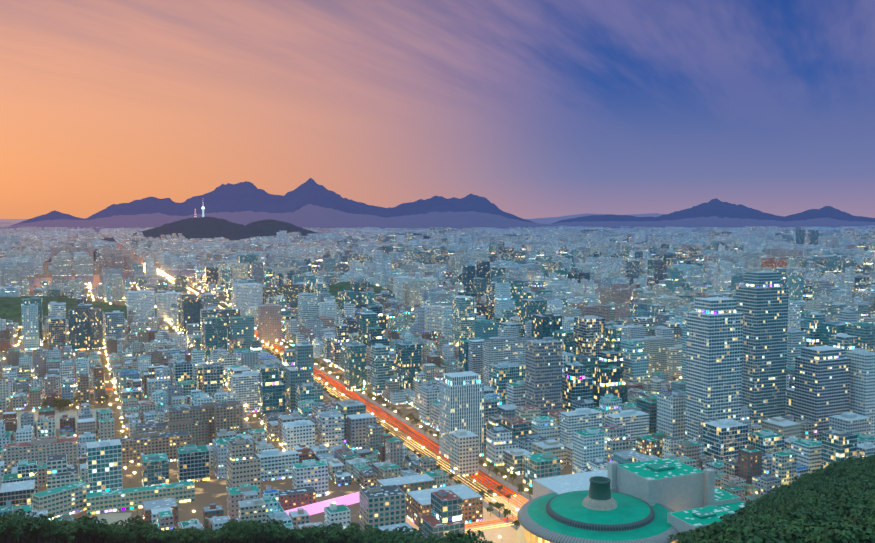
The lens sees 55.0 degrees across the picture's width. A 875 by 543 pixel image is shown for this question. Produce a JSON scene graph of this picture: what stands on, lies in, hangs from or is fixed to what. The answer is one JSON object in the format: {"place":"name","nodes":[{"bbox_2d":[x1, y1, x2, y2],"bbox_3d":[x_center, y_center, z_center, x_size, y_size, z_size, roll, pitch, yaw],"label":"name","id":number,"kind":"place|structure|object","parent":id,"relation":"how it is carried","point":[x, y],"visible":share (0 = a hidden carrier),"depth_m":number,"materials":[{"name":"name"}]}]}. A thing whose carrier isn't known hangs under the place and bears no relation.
{"place":"outdoors","nodes":[
{"label":"outdoors","id":0,"kind":"place"},
{"bbox_2d":[17,408,105,428],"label":"school yard field","id":1,"kind":"structure","parent":0,"point":[60,413],"depth_m":996.93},
{"bbox_2d":[0,296,172,336],"bbox_3d":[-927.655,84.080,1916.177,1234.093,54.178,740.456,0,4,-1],"label":"forest hill","id":2,"kind":"structure","parent":0,"point":[10,307],"depth_m":1863.01,"materials":[{"name":"green plant"}]},
{"bbox_2d":[44,252,137,261],"bbox_3d":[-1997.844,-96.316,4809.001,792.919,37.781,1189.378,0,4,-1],"label":"forest hill","id":3,"kind":"structure","parent":0,"point":[94,253],"depth_m":4623.81,"materials":[{"name":"plant"}]},
{"bbox_2d":[20,269,195,290],"bbox_3d":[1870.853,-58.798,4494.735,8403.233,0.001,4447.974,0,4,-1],"label":"river","id":4,"kind":"structure","parent":0,"point":[94,280],"depth_m":3185.97,"materials":[{"name":"grey liquid"}]},
{"bbox_2d":[89,512,131,525],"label":"school yard field","id":5,"kind":"structure","parent":0,"point":[110,518],"depth_m":657.75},
{"bbox_2d":[75,216,319,241],"bbox_3d":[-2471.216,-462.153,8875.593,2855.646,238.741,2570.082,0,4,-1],"label":"forest hill","id":6,"kind":"structure","parent":0,"point":[205,227],"depth_m":8414.47,"materials":[{"name":"plant"}]},
{"bbox_2d":[13,178,534,224],"bbox_3d":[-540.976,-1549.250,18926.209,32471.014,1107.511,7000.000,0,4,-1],"label":"mountain range","id":7,"kind":"structure","parent":0,"point":[241,196],"depth_m":17303.51,"materials":[{"name":"purple stone"}]},
{"bbox_2d":[116,245,519,496],"bbox_3d":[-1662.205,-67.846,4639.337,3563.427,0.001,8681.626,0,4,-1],"label":"boulevard road","id":8,"kind":"structure","parent":0,"point":[390,421],"depth_m":901.29,"materials":[{"name":"asphalt"}]},
{"bbox_2d":[143,263,520,507],"bbox_3d":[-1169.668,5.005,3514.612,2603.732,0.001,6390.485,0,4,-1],"label":"light trails","id":9,"kind":"object","parent":8,"relation":"on","point":[412,437],"visible":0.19,"depth_m":881.32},
{"bbox_2d":[143,262,523,503],"bbox_3d":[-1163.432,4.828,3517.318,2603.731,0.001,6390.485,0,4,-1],"label":"light trails","id":10,"kind":"object","parent":8,"relation":"on","point":[403,427],"visible":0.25,"depth_m":933.58,"materials":[{"name":"red"}]},
{"bbox_2d":[157,274,516,514],"bbox_3d":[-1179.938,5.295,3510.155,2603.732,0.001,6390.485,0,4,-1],"label":"light trails","id":11,"kind":"object","parent":8,"relation":"on","point":[414,446],"visible":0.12,"depth_m":810.66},
{"bbox_2d":[158,274,517,512],"bbox_3d":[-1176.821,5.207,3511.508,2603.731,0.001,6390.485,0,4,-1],"label":"light trails","id":12,"kind":"object","parent":8,"relation":"on","point":[419,447],"visible":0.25,"depth_m":825.84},
{"bbox_2d":[171,282,516,508],"bbox_3d":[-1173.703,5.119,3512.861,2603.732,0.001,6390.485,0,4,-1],"label":"light trails","id":13,"kind":"object","parent":8,"relation":"on","point":[415,442],"visible":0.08,"depth_m":858.26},
{"bbox_2d":[162,273,527,500],"bbox_3d":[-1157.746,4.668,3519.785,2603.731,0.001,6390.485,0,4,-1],"label":"light trails","id":14,"kind":"object","parent":8,"relation":"on","point":[411,428],"visible":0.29,"depth_m":933.58,"materials":[{"name":"red"}]},
{"bbox_2d":[166,276,525,501],"bbox_3d":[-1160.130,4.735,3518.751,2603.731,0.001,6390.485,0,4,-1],"label":"light trails","id":15,"kind":"object","parent":8,"relation":"on","point":[404,425],"visible":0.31,"depth_m":951.65,"materials":[{"name":"red"}]},
{"bbox_2d":[189,292,522,505],"bbox_3d":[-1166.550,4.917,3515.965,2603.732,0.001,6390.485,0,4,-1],"label":"light trails","id":16,"kind":"object","parent":8,"relation":"on","point":[414,436],"visible":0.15,"depth_m":905.65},
{"bbox_2d":[264,348,514,519],"bbox_3d":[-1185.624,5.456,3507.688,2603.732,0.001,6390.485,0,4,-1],"label":"traffic trail","id":17,"kind":"object","parent":8,"relation":"on","point":[448,474],"visible":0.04,"depth_m":753.15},
{"bbox_2d":[264,347,515,517],"bbox_3d":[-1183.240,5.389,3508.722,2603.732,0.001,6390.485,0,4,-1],"label":"light trails","id":18,"kind":"object","parent":8,"relation":"on","point":[443,468],"visible":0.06,"depth_m":756.04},
{"bbox_2d":[0,213,664,223],"bbox_3d":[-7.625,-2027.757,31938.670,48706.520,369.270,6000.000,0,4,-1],"label":"mountains","id":19,"kind":"structure","parent":0,"point":[547,220],"depth_m":30935.62,"materials":[{"name":"stone"}]},
{"bbox_2d":[189,289,532,499],"bbox_3d":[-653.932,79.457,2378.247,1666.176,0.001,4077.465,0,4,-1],"label":"trails","id":20,"kind":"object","parent":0,"point":[492,475],"depth_m":930.60,"materials":[{"name":"red"}]},
{"bbox_2d":[329,282,392,301],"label":"forest hill","id":21,"kind":"structure","parent":0,"point":[338,286],"depth_m":2288.37,"materials":[{"name":"green plant"}]},
{"bbox_2d":[397,233,429,238],"bbox_3d":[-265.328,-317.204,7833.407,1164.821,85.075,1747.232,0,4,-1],"label":"forest hill","id":22,"kind":"structure","parent":0,"point":[425,237],"depth_m":7746.76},
{"bbox_2d":[0,219,838,527],"bbox_3d":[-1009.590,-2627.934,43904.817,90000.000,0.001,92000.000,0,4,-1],"label":"ground","id":23,"kind":"structure","parent":0,"point":[210,491],"depth_m":795.88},
{"bbox_2d":[10,370,343,398],"bbox_3d":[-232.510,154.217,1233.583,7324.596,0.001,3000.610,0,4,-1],"label":"street","id":24,"kind":"structure","parent":23,"relation":"on","point":[114,389],"depth_m":1141.26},
{"bbox_2d":[284,492,359,515],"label":"pink lit wall","id":25,"kind":"structure","parent":23,"relation":"on","point":[318,507],"depth_m":670.39,"materials":[{"name":"pink"}]},
{"bbox_2d":[3,282,676,538],"bbox_3d":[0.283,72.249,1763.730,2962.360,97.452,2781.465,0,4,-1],"label":"trees","id":26,"kind":"object","parent":23,"relation":"on","point":[61,403],"visible":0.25,"depth_m":967.06,"materials":[{"name":"green plant"}]},
{"bbox_2d":[1,263,770,537],"bbox_3d":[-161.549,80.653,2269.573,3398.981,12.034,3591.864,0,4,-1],"label":"street lamps","id":27,"kind":"object","parent":23,"relation":"on","point":[246,405],"visible":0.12,"depth_m":1073.87,"materials":[{"name":"yellow"}]},
{"bbox_2d":[0,204,866,231],"bbox_3d":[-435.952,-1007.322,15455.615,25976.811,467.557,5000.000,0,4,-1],"label":"foothill","id":28,"kind":"object","parent":23,"relation":"on","point":[310,216],"depth_m":14143.19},
{"bbox_2d":[0,225,874,542],"bbox_3d":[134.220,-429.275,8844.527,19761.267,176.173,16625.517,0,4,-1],"label":"city buildings","id":29,"kind":"structure","parent":23,"relation":"on","point":[760,341],"depth_m":1041.83,"materials":[{"name":"grey concrete"}]},
{"bbox_2d":[516,476,678,542],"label":"round building","id":30,"kind":"structure","parent":23,"relation":"on","point":[599,511],"depth_m":578.24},
{"bbox_2d":[524,528,674,542],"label":"opera house columns","id":31,"kind":"structure","parent":30,"relation":"attached to","point":[526,534],"depth_m":580.53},
{"bbox_2d":[323,391,519,529],"bbox_3d":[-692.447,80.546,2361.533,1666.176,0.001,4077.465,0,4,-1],"label":"sidewalk","id":32,"kind":"structure","parent":0,"point":[485,504],"depth_m":677.78,"materials":[{"name":"beige concrete"}]},
{"bbox_2d":[0,0,874,218],"label":"sky","id":33,"kind":"structure","parent":0,"point":[534,109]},
{"bbox_2d":[406,495,532,542],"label":"plaza","id":34,"kind":"structure","parent":0,"point":[507,534],"depth_m":640.57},
{"bbox_2d":[465,518,517,530],"bbox_3d":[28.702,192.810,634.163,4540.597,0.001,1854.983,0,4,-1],"label":"traffic trail","id":35,"kind":"object","parent":34,"relation":"on","point":[492,522],"depth_m":639.50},
{"bbox_2d":[468,475,771,531],"bbox_3d":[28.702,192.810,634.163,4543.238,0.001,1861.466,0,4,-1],"label":"crosswalk","id":36,"kind":"structure","parent":34,"relation":"on","point":[500,519],"depth_m":639.50,"materials":[{"name":"white paint"}]},
{"bbox_2d":[551,216,874,226],"bbox_3d":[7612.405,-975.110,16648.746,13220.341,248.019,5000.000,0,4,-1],"label":"foothills","id":37,"kind":"object","parent":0,"point":[713,221],"depth_m":15423.48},
{"bbox_2d":[552,198,874,223],"bbox_3d":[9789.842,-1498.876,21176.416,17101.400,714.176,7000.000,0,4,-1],"label":"mountain range","id":38,"kind":"structure","parent":0,"point":[716,207],"depth_m":19339.97,"materials":[{"name":"stone"}]},
{"bbox_3d":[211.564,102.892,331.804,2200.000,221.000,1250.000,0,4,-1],"label":"umyeon hill","id":39,"kind":"structure","parent":0,"visible":0},
{"bbox_2d":[0,453,874,542],"bbox_3d":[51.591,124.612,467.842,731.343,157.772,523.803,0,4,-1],"label":"forest","id":40,"kind":"object","parent":39,"relation":"on","point":[832,503],"visible":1,"depth_m":452.97,"materials":[{"name":"green plant"}]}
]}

